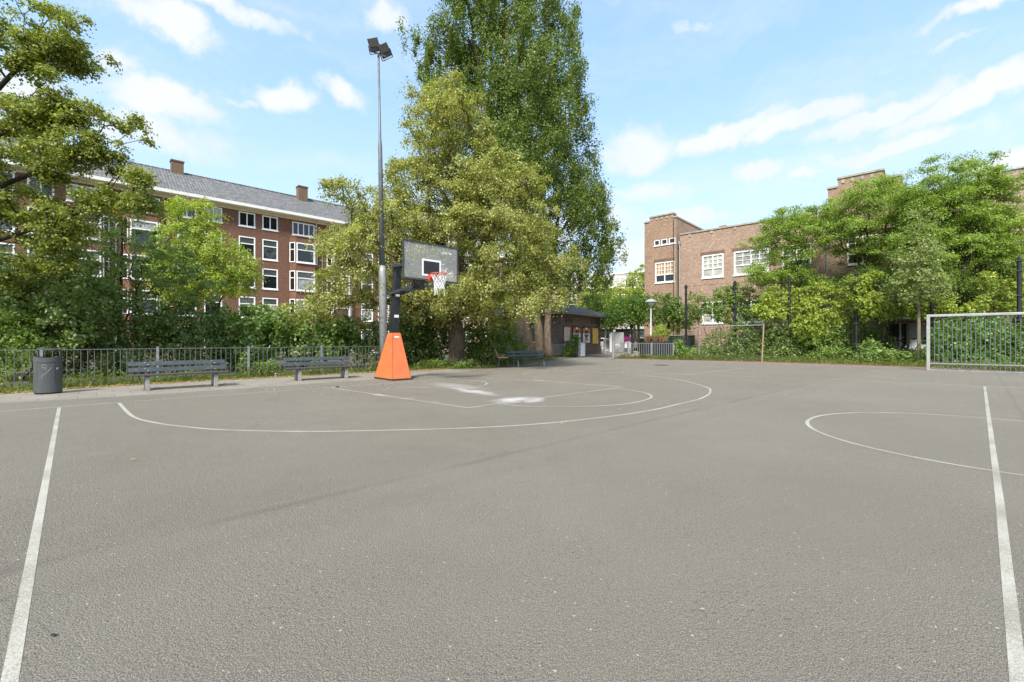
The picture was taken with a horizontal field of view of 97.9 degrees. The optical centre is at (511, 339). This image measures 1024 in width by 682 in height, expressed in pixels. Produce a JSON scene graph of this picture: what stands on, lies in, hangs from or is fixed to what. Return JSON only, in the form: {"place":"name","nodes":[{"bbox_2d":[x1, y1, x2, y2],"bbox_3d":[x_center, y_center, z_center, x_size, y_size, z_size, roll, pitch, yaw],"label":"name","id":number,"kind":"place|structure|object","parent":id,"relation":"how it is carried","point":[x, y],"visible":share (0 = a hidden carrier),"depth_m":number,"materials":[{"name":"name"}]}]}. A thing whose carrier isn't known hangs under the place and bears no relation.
{"place":"outdoors","nodes":[
{"label":"outdoors","id":0,"kind":"place"},
{"bbox_2d":[0,369,467,402],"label":"pavement","id":1,"kind":"structure","parent":0,"point":[127,390],"depth_m":11.66,"materials":[{"name":"concrete"}]},
{"bbox_2d":[33,348,62,393],"bbox_3d":[-10.785,0.722,10.360,0.476,1.057,0.405,0,0,-38],"label":"litter bin","id":2,"kind":"object","parent":1,"relation":"on","point":[47,375],"visible":1,"depth_m":10.23,"materials":[{"name":"metal"}]},
{"bbox_2d":[128,359,229,390],"bbox_3d":[-8.591,0.902,11.566,2.080,0.695,0.566,0,0,-43],"label":"park bench","id":3,"kind":"object","parent":1,"relation":"on","point":[213,372],"visible":1,"depth_m":11.58,"materials":[{"name":"grey wood"}]},
{"bbox_2d":[283,356,356,380],"bbox_3d":[-6.052,0.902,14.126,2.080,0.695,0.566,0,0,-41],"label":"park bench","id":4,"kind":"object","parent":1,"relation":"on","point":[298,373],"visible":1,"depth_m":14.14,"materials":[{"name":"grey wood"}]},
{"bbox_2d":[367,37,392,355],"bbox_3d":[-5.054,-5.143,17.124,0.949,12.791,0.451,0,0,0],"label":"floodlight mast","id":5,"kind":"object","parent":1,"relation":"on","point":[383,49],"visible":0.97,"depth_m":17.11,"materials":[{"name":"metal"}]},
{"bbox_2d":[293,347,638,356],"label":"street","id":6,"kind":"structure","parent":0,"point":[608,354],"depth_m":40.20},
{"bbox_2d":[0,137,456,355],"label":"apartment block","id":7,"kind":"structure","parent":6,"relation":"on","point":[271,229],"depth_m":45.33,"materials":[{"name":"red brick"}]},
{"bbox_2d":[0,242,14,268],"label":"window","id":8,"kind":"structure","parent":7,"relation":"in","point":[1,244],"depth_m":33.75,"materials":[{"name":"clear glass"}]},
{"bbox_2d":[27,177,53,197],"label":"window","id":9,"kind":"structure","parent":7,"relation":"in","point":[42,189],"depth_m":34.81,"materials":[{"name":"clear glass"}]},
{"bbox_2d":[65,184,98,201],"bbox_3d":[-35.033,-11.857,36.641,2.420,1.485,0.170,0,0,-43],"label":"window","id":10,"kind":"structure","parent":7,"relation":"in","point":[68,199],"depth_m":36.21,"materials":[{"name":"clear glass"}]},
{"bbox_2d":[130,219,157,245],"bbox_3d":[-31.890,-9.208,38.622,1.980,2.185,0.170,0,0,-43],"label":"window","id":11,"kind":"structure","parent":7,"relation":"in","point":[144,227],"depth_m":38.63,"materials":[{"name":"clear glass"}]},
{"bbox_2d":[130,289,157,314],"bbox_3d":[-31.890,-3.208,38.622,1.980,2.185,0.170,0,0,-43],"label":"window","id":12,"kind":"structure","parent":7,"relation":"in","point":[148,303],"depth_m":38.77,"materials":[{"name":"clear glass"}]},
{"bbox_2d":[204,206,222,223],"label":"window","id":13,"kind":"structure","parent":7,"relation":"in","point":[219,209],"depth_m":42.81,"materials":[{"name":"clear glass"}]},
{"bbox_2d":[238,211,255,228],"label":"window","id":14,"kind":"structure","parent":7,"relation":"in","point":[246,219],"depth_m":44.55,"materials":[{"name":"clear glass"}]},
{"bbox_2d":[239,296,254,317],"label":"window","id":15,"kind":"structure","parent":7,"relation":"in","point":[251,299],"depth_m":44.54,"materials":[{"name":"clear glass"}]},
{"bbox_2d":[239,236,255,258],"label":"window","id":16,"kind":"structure","parent":7,"relation":"in","point":[247,242],"depth_m":44.66,"materials":[{"name":"clear glass"}]},
{"bbox_2d":[262,297,277,311],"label":"window","id":17,"kind":"structure","parent":7,"relation":"in","point":[273,301],"depth_m":46.15,"materials":[{"name":"clear glass"}]},
{"bbox_2d":[262,215,278,231],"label":"window","id":18,"kind":"structure","parent":7,"relation":"in","point":[269,223],"depth_m":46.02,"materials":[{"name":"clear glass"}]},
{"bbox_2d":[262,239,278,261],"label":"window","id":19,"kind":"structure","parent":7,"relation":"in","point":[269,248],"depth_m":46.02,"materials":[{"name":"clear glass"}]},
{"bbox_2d":[262,268,278,290],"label":"window","id":20,"kind":"structure","parent":7,"relation":"in","point":[269,274],"depth_m":46.09,"materials":[{"name":"clear glass"}]},
{"bbox_2d":[290,242,294,261],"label":"window","id":21,"kind":"structure","parent":7,"relation":"in","point":[292,249],"depth_m":47.19,"materials":[{"name":"clear glass"}]},
{"bbox_2d":[290,270,294,290],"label":"window","id":22,"kind":"structure","parent":7,"relation":"in","point":[292,275],"depth_m":47.21,"materials":[{"name":"clear glass"}]},
{"bbox_2d":[292,221,314,237],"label":"window","id":23,"kind":"structure","parent":7,"relation":"in","point":[300,229],"depth_m":48.23,"materials":[{"name":"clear glass"}]},
{"bbox_2d":[296,271,314,292],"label":"window","id":24,"kind":"structure","parent":7,"relation":"in","point":[302,276],"depth_m":47.64,"materials":[{"name":"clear glass"}]},
{"bbox_2d":[296,242,315,264],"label":"window","id":25,"kind":"structure","parent":7,"relation":"in","point":[301,253],"depth_m":47.71,"materials":[{"name":"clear glass"}]},
{"bbox_2d":[361,304,372,321],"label":"window","id":26,"kind":"structure","parent":7,"relation":"in","point":[363,312],"depth_m":53.19,"materials":[{"name":"clear glass"}]},
{"bbox_2d":[424,252,568,344],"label":"brick house row","id":27,"kind":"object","parent":6,"relation":"on","point":[445,271],"visible":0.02,"depth_m":59.68,"materials":[{"name":"brown brick"}]},
{"bbox_2d":[574,274,618,311],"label":"street tree","id":28,"kind":"object","parent":6,"relation":"on","point":[585,292],"visible":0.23,"depth_m":49.38,"materials":[{"name":"green plant"}]},
{"bbox_2d":[580,291,628,331],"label":"street tree","id":29,"kind":"object","parent":6,"relation":"on","point":[599,306],"visible":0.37,"depth_m":43.64,"materials":[{"name":"green plant"}]},
{"bbox_2d":[609,332,623,351],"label":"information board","id":30,"kind":"object","parent":6,"relation":"on","point":[617,337],"visible":0.77,"depth_m":43.82,"materials":[{"name":"metal"}]},
{"bbox_2d":[597,287,655,353],"bbox_3d":[10.044,-1.656,39.020,5.250,5.814,4.228,0,0,0],"label":"street tree","id":31,"kind":"object","parent":6,"relation":"on","point":[632,306],"visible":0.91,"depth_m":38.62,"materials":[{"name":"green plant"}]},
{"bbox_2d":[609,264,643,342],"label":"street tree","id":32,"kind":"object","parent":6,"relation":"on","point":[631,281],"visible":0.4,"depth_m":51.33,"materials":[{"name":"green plant"}]},
{"bbox_2d":[624,296,643,351],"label":"street tree","id":33,"kind":"object","parent":6,"relation":"on","point":[638,333],"visible":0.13,"depth_m":45.88,"materials":[{"name":"green plant"}]},
{"bbox_2d":[642,290,702,341],"bbox_3d":[13.426,-1.445,37.553,5.285,5.392,3.940,0,0,0],"label":"street tree","id":34,"kind":"object","parent":6,"relation":"on","point":[669,310],"visible":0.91,"depth_m":36.97,"materials":[{"name":"green plant"}]},
{"bbox_2d":[0,353,1016,393],"bbox_3d":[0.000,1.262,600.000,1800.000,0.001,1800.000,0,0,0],"label":"ground","id":35,"kind":"structure","parent":0,"point":[229,368],"depth_m":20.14,"materials":[{"name":"green plant"}]},
{"bbox_2d":[0,304,67,380],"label":"hedge shrub","id":36,"kind":"object","parent":35,"relation":"on","point":[36,340],"visible":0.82,"depth_m":13.50,"materials":[{"name":"green plant"}]},
{"bbox_2d":[0,249,132,359],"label":"maple shrub","id":37,"kind":"object","parent":35,"relation":"on","point":[60,304],"visible":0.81,"depth_m":14.57,"materials":[{"name":"green plant"}]},
{"bbox_2d":[0,0,176,308],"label":"elm tree","id":38,"kind":"object","parent":35,"relation":"on","point":[28,123],"visible":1,"depth_m":12.91,"materials":[{"name":"green plant"}]},
{"bbox_2d":[35,309,173,374],"bbox_3d":[-14.911,0.071,16.129,4.412,2.449,2.579,0,0,0],"label":"hedge shrub","id":39,"kind":"object","parent":35,"relation":"on","point":[122,345],"visible":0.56,"depth_m":15.89,"materials":[{"name":"green plant"}]},
{"bbox_2d":[21,211,231,371],"bbox_3d":[-14.905,-2.043,17.181,7.337,6.587,3.649,0,0,0],"label":"young maple","id":40,"kind":"object","parent":35,"relation":"on","point":[162,282],"visible":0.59,"depth_m":17.14,"materials":[{"name":"green plant"}]},
{"bbox_2d":[125,301,238,371],"bbox_3d":[-12.844,-0.135,17.269,4.046,2.833,2.564,0,0,0],"label":"hedge shrub","id":41,"kind":"object","parent":35,"relation":"on","point":[181,334],"visible":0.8,"depth_m":16.96,"materials":[{"name":"green plant"}]},
{"bbox_2d":[0,345,378,384],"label":"railing","id":42,"kind":"object","parent":35,"relation":"on","point":[247,347],"visible":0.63,"depth_m":13.91,"materials":[{"name":"metal"}]},
{"bbox_2d":[137,195,269,360],"bbox_3d":[-16.965,-3.386,24.369,6.950,9.296,4.333,0,0,0],"label":"yellow green tree","id":43,"kind":"object","parent":35,"relation":"on","point":[216,252],"visible":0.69,"depth_m":23.97,"materials":[{"name":"green plant"}]},
{"bbox_2d":[236,351,253,372],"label":"weed clump","id":44,"kind":"object","parent":35,"relation":"on","point":[243,356],"visible":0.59,"depth_m":15.20,"materials":[{"name":"green plant"}]},
{"bbox_2d":[194,300,306,369],"bbox_3d":[-10.834,-0.176,18.571,4.368,2.916,2.689,0,0,0],"label":"hedge shrub","id":45,"kind":"object","parent":35,"relation":"on","point":[256,330],"visible":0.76,"depth_m":17.98,"materials":[{"name":"green plant"}]},
{"bbox_2d":[252,359,282,371],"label":"weed clump","id":46,"kind":"object","parent":35,"relation":"on","point":[272,362],"visible":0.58,"depth_m":15.81,"materials":[{"name":"green plant"}]},
{"bbox_2d":[269,303,363,367],"bbox_3d":[-8.814,-0.162,19.451,4.401,2.903,2.750,0,0,0],"label":"hedge shrub","id":47,"kind":"object","parent":35,"relation":"on","point":[318,335],"visible":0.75,"depth_m":18.91,"materials":[{"name":"green plant"}]},
{"bbox_2d":[341,311,436,366],"bbox_3d":[-5.730,-0.140,20.451,4.543,2.849,2.730,0,0,-13],"label":"hedge shrub","id":48,"kind":"object","parent":35,"relation":"on","point":[371,339],"visible":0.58,"depth_m":20.10,"materials":[{"name":"green plant"}]},
{"bbox_2d":[399,300,448,365],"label":"hedge shrub","id":49,"kind":"object","parent":35,"relation":"on","point":[436,352],"visible":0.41,"depth_m":20.98,"materials":[{"name":"green plant"}]},
{"bbox_2d":[272,65,591,367],"bbox_3d":[-2.803,-5.445,19.790,12.652,13.518,8.717,0,0,0],"label":"linden tree","id":50,"kind":"object","parent":35,"relation":"on","point":[475,193],"visible":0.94,"depth_m":18.71,"materials":[{"name":"green plant"}]},
{"bbox_2d":[422,358,479,366],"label":"ground ivy","id":51,"kind":"object","parent":35,"relation":"on","point":[470,362],"visible":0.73,"depth_m":19.74,"materials":[{"name":"green plant"}]},
{"bbox_2d":[462,316,527,363],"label":"hedge shrub","id":52,"kind":"object","parent":35,"relation":"on","point":[479,346],"visible":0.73,"depth_m":22.29,"materials":[{"name":"green plant"}]},
{"bbox_2d":[395,0,629,357],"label":"poplar tree","id":53,"kind":"object","parent":35,"relation":"on","point":[516,118],"visible":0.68,"depth_m":27.54,"materials":[{"name":"green plant"}]},
{"bbox_2d":[499,343,564,358],"bbox_3d":[0.710,0.769,29.157,0.831,0.962,10.727,0,0,33],"label":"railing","id":54,"kind":"object","parent":35,"relation":"on","point":[558,348],"visible":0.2,"depth_m":32.71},
{"bbox_2d":[489,301,606,355],"bbox_3d":[2.984,-1.336,39.016,8.700,5.172,9.040,0,0,35],"label":"brick kiosk","id":55,"kind":"object","parent":35,"relation":"on","point":[580,316],"visible":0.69,"depth_m":35.72,"materials":[{"name":"brick"}]},
{"bbox_2d":[563,326,570,341],"bbox_3d":[4.276,-0.430,34.717,0.058,1.220,1.150,0,0,35],"label":"poster","id":56,"kind":"object","parent":55,"relation":"attached to","point":[566,331],"visible":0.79,"depth_m":34.60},
{"bbox_2d":[572,326,580,342],"bbox_3d":[5.230,-0.390,36.062,0.068,1.380,1.400,0,0,35],"label":"poster","id":57,"kind":"object","parent":55,"relation":"attached to","point":[576,330],"visible":0.74,"depth_m":35.99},
{"bbox_2d":[582,327,589,342],"bbox_3d":[6.239,-0.380,37.492,0.068,1.400,1.400,0,0,35],"label":"poster","id":58,"kind":"object","parent":55,"relation":"attached to","point":[586,334],"visible":0.96,"depth_m":37.47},
{"bbox_2d":[592,327,597,343],"bbox_3d":[7.272,-0.330,38.967,0.059,1.460,1.250,0,0,35],"label":"poster","id":59,"kind":"object","parent":55,"relation":"attached to","point":[594,335],"visible":1,"depth_m":38.80,"materials":[{"name":"paper"}]},
{"bbox_2d":[560,334,580,356],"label":"bush","id":60,"kind":"object","parent":35,"relation":"on","point":[568,349],"visible":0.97,"depth_m":32.80,"materials":[{"name":"green plant"}]},
{"bbox_2d":[612,341,629,358],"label":"entrance gate","id":61,"kind":"structure","parent":35,"relation":"on","point":[614,347],"depth_m":29.53,"materials":[{"name":"metal"}]},
{"bbox_2d":[645,299,656,335],"bbox_3d":[10.473,-0.910,33.600,0.900,4.320,0.900,0,0,0],"label":"street lamp","id":62,"kind":"object","parent":35,"relation":"on","point":[650,302],"visible":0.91,"depth_m":33.55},
{"bbox_2d":[630,342,673,356],"bbox_3d":[9.244,0.719,29.493,2.746,1.062,0.068,0,0,21],"label":"railing","id":63,"kind":"object","parent":35,"relation":"on","point":[651,343],"visible":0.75,"depth_m":29.47,"materials":[{"name":"metal"}]},
{"bbox_2d":[639,342,674,356],"bbox_3d":[10.240,0.720,31.640,2.120,1.060,1.320,0,0,0],"label":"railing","id":64,"kind":"object","parent":35,"relation":"on","point":[654,348],"visible":0.5,"depth_m":31.02,"materials":[{"name":"metal"}]},
{"bbox_2d":[644,334,667,341],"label":"ornamental grass","id":65,"kind":"object","parent":64,"relation":"in","point":[655,338],"depth_m":31.22,"materials":[{"name":"plant"}]},
{"bbox_2d":[650,324,670,338],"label":"planter shrub","id":66,"kind":"object","parent":64,"relation":"in","point":[658,330],"visible":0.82,"depth_m":31.79,"materials":[{"name":"green plant"}]},
{"bbox_2d":[668,335,694,348],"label":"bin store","id":67,"kind":"structure","parent":35,"relation":"on","point":[691,340],"depth_m":33.35,"materials":[{"name":"metal"}]},
{"bbox_2d":[673,336,710,356],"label":"hedge shrub","id":68,"kind":"object","parent":35,"relation":"on","point":[679,348],"visible":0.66,"depth_m":31.33,"materials":[{"name":"green plant"}]},
{"bbox_2d":[694,323,763,361],"bbox_3d":[13.015,0.175,26.858,0.957,2.153,4.342,0,0,-40],"label":"old goal frame","id":69,"kind":"object","parent":35,"relation":"on","point":[730,357],"visible":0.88,"depth_m":26.35,"materials":[{"name":"grey metal"}]},
{"bbox_2d":[692,318,775,357],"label":"hedge shrub","id":70,"kind":"object","parent":35,"relation":"on","point":[736,348],"visible":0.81,"depth_m":29.27,"materials":[{"name":"green plant"}]},
{"bbox_2d":[754,320,823,358],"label":"hedge shrub","id":71,"kind":"object","parent":35,"relation":"on","point":[785,342],"visible":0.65,"depth_m":28.16,"materials":[{"name":"green plant"}]},
{"bbox_2d":[734,196,867,355],"bbox_3d":[19.293,-4.306,30.661,9.206,11.113,5.596,0,0,0],"label":"locust tree","id":72,"kind":"object","parent":35,"relation":"on","point":[789,224],"visible":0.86,"depth_m":30.05,"materials":[{"name":"green plant"}]},
{"bbox_2d":[644,168,976,358],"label":"school building","id":73,"kind":"structure","parent":35,"relation":"on","point":[680,253],"depth_m":38.41,"materials":[{"name":"brick"}]},
{"bbox_2d":[654,261,674,283],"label":"window","id":74,"kind":"structure","parent":73,"relation":"in","point":[663,270],"depth_m":41.26,"materials":[{"name":"clear glass"}]},
{"bbox_2d":[701,253,723,278],"bbox_3d":[17.397,-6.337,38.631,1.897,2.065,0.170,0,0,43],"label":"window","id":75,"kind":"structure","parent":73,"relation":"in","point":[712,265],"depth_m":38.63,"materials":[{"name":"clear glass"}]},
{"bbox_2d":[702,301,723,324],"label":"window","id":76,"kind":"structure","parent":73,"relation":"in","point":[705,322],"depth_m":38.80,"materials":[{"name":"clear glass"}]},
{"bbox_2d":[733,249,768,275],"bbox_3d":[19.621,-6.337,36.579,2.739,2.065,0.170,0,0,43],"label":"window","id":77,"kind":"structure","parent":73,"relation":"in","point":[741,259],"depth_m":36.91,"materials":[{"name":"clear glass"}]},
{"bbox_2d":[736,298,769,323],"bbox_3d":[19.621,-2.307,36.579,2.739,1.985,0.170,0,0,43],"label":"window","id":78,"kind":"structure","parent":73,"relation":"in","point":[755,320],"depth_m":36.54,"materials":[{"name":"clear glass"}]},
{"bbox_2d":[782,243,811,269],"bbox_3d":[21.980,-6.337,34.403,2.061,2.065,0.170,0,0,43],"label":"window","id":79,"kind":"structure","parent":73,"relation":"in","point":[805,262],"depth_m":34.32,"materials":[{"name":"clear glass"}]},
{"bbox_2d":[847,234,880,265],"bbox_3d":[24.944,-6.337,31.669,1.924,2.065,0.170,0,0,43],"label":"window","id":80,"kind":"structure","parent":73,"relation":"in","point":[854,260],"depth_m":32.04,"materials":[{"name":"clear glass"}]},
{"bbox_2d":[887,324,905,350],"bbox_3d":[26.336,0.075,30.528,1.030,2.250,0.040,0,0,43],"label":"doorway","id":81,"kind":"structure","parent":73,"relation":"in","point":[894,328],"depth_m":30.49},
{"bbox_2d":[909,323,942,356],"bbox_3d":[27.319,0.050,29.404,1.651,2.300,0.071,0,0,43],"label":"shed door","id":82,"kind":"structure","parent":73,"relation":"in","point":[912,326],"depth_m":29.72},
{"bbox_2d":[616,354,1023,370],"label":"grass","id":83,"kind":"structure","parent":35,"relation":"on","point":[864,361],"depth_m":24.01,"materials":[{"name":"plant"}]},
{"bbox_2d":[801,321,869,359],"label":"hedge shrub","id":84,"kind":"object","parent":35,"relation":"on","point":[831,350],"visible":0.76,"depth_m":26.81,"materials":[{"name":"green plant"}]},
{"bbox_2d":[684,257,1023,360],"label":"fence","id":85,"kind":"object","parent":35,"relation":"on","point":[1019,270],"visible":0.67,"depth_m":25.94,"materials":[{"name":"metal"}]},
{"bbox_2d":[688,283,769,347],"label":"climbing plant","id":86,"kind":"object","parent":85,"relation":"attached to","point":[722,312],"visible":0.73,"depth_m":30.74,"materials":[{"name":"green plant"}]},
{"bbox_2d":[745,279,835,351],"bbox_3d":[17.889,-1.316,28.680,5.747,5.186,1.921,0,0,0],"label":"climbing plant","id":87,"kind":"object","parent":85,"relation":"attached to","point":[768,313],"visible":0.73,"depth_m":28.50,"materials":[{"name":"green plant"}]},
{"bbox_2d":[789,284,865,357],"bbox_3d":[19.739,-1.068,27.408,5.250,4.695,1.946,0,0,0],"label":"climbing plant","id":88,"kind":"object","parent":85,"relation":"attached to","point":[829,314],"visible":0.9,"depth_m":27.20,"materials":[{"name":"green plant"}]},
{"bbox_2d":[848,269,942,354],"bbox_3d":[22.157,-1.404,25.549,5.216,5.371,1.429,0,0,0],"label":"climbing plant","id":89,"kind":"object","parent":85,"relation":"attached to","point":[875,308],"visible":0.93,"depth_m":25.38,"materials":[{"name":"green plant"}]},
{"bbox_2d":[933,268,1023,363],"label":"climbing plant","id":90,"kind":"object","parent":85,"relation":"attached to","point":[991,299],"visible":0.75,"depth_m":22.90,"materials":[{"name":"green plant"}]},
{"bbox_2d":[804,170,942,354],"bbox_3d":[22.533,-4.571,28.643,7.551,11.644,6.358,0,0,0],"label":"locust tree","id":91,"kind":"object","parent":35,"relation":"on","point":[867,197],"visible":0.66,"depth_m":28.20,"materials":[{"name":"green plant"}]},
{"bbox_2d":[851,316,896,356],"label":"hedge shrub","id":92,"kind":"object","parent":35,"relation":"on","point":[874,332],"visible":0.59,"depth_m":26.89,"materials":[{"name":"green plant"}]},
{"bbox_2d":[849,335,940,362],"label":"hedge shrub","id":93,"kind":"object","parent":35,"relation":"on","point":[874,351],"visible":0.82,"depth_m":23.76,"materials":[{"name":"green plant"}]},
{"bbox_2d":[908,337,925,351],"bbox_3d":[24.264,0.450,26.503,1.720,1.200,0.688,0,0,-10],"label":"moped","id":94,"kind":"object","parent":35,"relation":"on","point":[912,345],"visible":0.33,"depth_m":26.39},
{"bbox_2d":[877,205,960,361],"bbox_3d":[20.897,-2.782,22.826,3.320,8.064,2.936,0,0,0],"label":"pale young tree","id":95,"kind":"object","parent":35,"relation":"on","point":[925,290],"visible":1,"depth_m":22.64,"materials":[{"name":"green plant"}]},
{"bbox_2d":[868,149,1023,361],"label":"locust tree","id":96,"kind":"object","parent":35,"relation":"on","point":[978,236],"visible":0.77,"depth_m":24.42,"materials":[{"name":"green plant"}]},
{"bbox_2d":[920,310,1023,364],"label":"hedge shrub","id":97,"kind":"object","parent":35,"relation":"on","point":[978,340],"visible":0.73,"depth_m":21.49,"materials":[{"name":"green plant"}]},
{"bbox_2d":[977,166,1023,359],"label":"modern wing","id":98,"kind":"structure","parent":35,"relation":"on","point":[1019,168],"depth_m":26.24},
{"bbox_2d":[0,360,1023,681],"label":"court asphalt","id":99,"kind":"structure","parent":0,"point":[308,534],"depth_m":2.95,"materials":[{"name":"asphalt"}]},
{"bbox_2d":[374,239,457,380],"bbox_3d":[-3.013,-0.715,13.285,1.800,3.930,3.476,0,0,-43],"label":"basketball hoop","id":100,"kind":"object","parent":99,"relation":"on","point":[393,365],"visible":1,"depth_m":13.72,"materials":[{"name":"metal"}]},
{"bbox_2d":[0,358,1017,458],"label":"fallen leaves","id":101,"kind":"object","parent":99,"relation":"on","point":[341,379],"visible":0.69,"depth_m":13.81,"materials":[{"name":"brown plant"}]},
{"bbox_2d":[0,368,1017,411],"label":"faded court markings","id":102,"kind":"object","parent":99,"relation":"on","point":[471,386],"visible":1,"depth_m":11.14,"materials":[{"name":"paint"}]},
{"bbox_2d":[0,371,1023,681],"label":"court markings","id":103,"kind":"object","parent":99,"relation":"on","point":[14,653],"visible":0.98,"depth_m":2.50,"materials":[{"name":"paint"}]},
{"bbox_2d":[506,351,549,366],"bbox_3d":[0.767,0.893,20.841,2.080,0.725,0.566,0,0,-30],"label":"park bench","id":104,"kind":"object","parent":99,"relation":"on","point":[511,354],"visible":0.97,"depth_m":20.91,"materials":[{"name":"grey wood"}]},
{"bbox_2d":[926,312,1023,372],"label":"football goal","id":105,"kind":"object","parent":99,"relation":"on","point":[928,363],"visible":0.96,"depth_m":17.43,"materials":[{"name":"metal"}]},
{"bbox_2d":[0,0,1023,274],"label":"sky","id":106,"kind":"structure","parent":0,"point":[710,113],"materials":[{"name":"blue"}]},
{"bbox_2d":[456,354,611,370],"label":"path","id":107,"kind":"structure","parent":0,"point":[586,358],"depth_m":25.57,"materials":[{"name":"concrete"}]},
{"bbox_2d":[579,342,585,356],"bbox_3d":[5.011,0.695,31.781,0.120,1.070,0.810,0,0,38],"label":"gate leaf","id":108,"kind":"object","parent":107,"relation":"on","point":[581,348],"visible":1,"depth_m":31.61,"materials":[{"name":"metal"}]},
{"bbox_2d":[569,274,643,338],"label":"shop building","id":109,"kind":"structure","parent":0,"point":[618,278],"depth_m":73.05,"materials":[{"name":"brick"}]},
{"bbox_2d":[613,359,1023,373],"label":"clinker strip","id":110,"kind":"object","parent":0,"point":[812,364],"visible":0.71,"depth_m":22.42,"materials":[{"name":"brick"}]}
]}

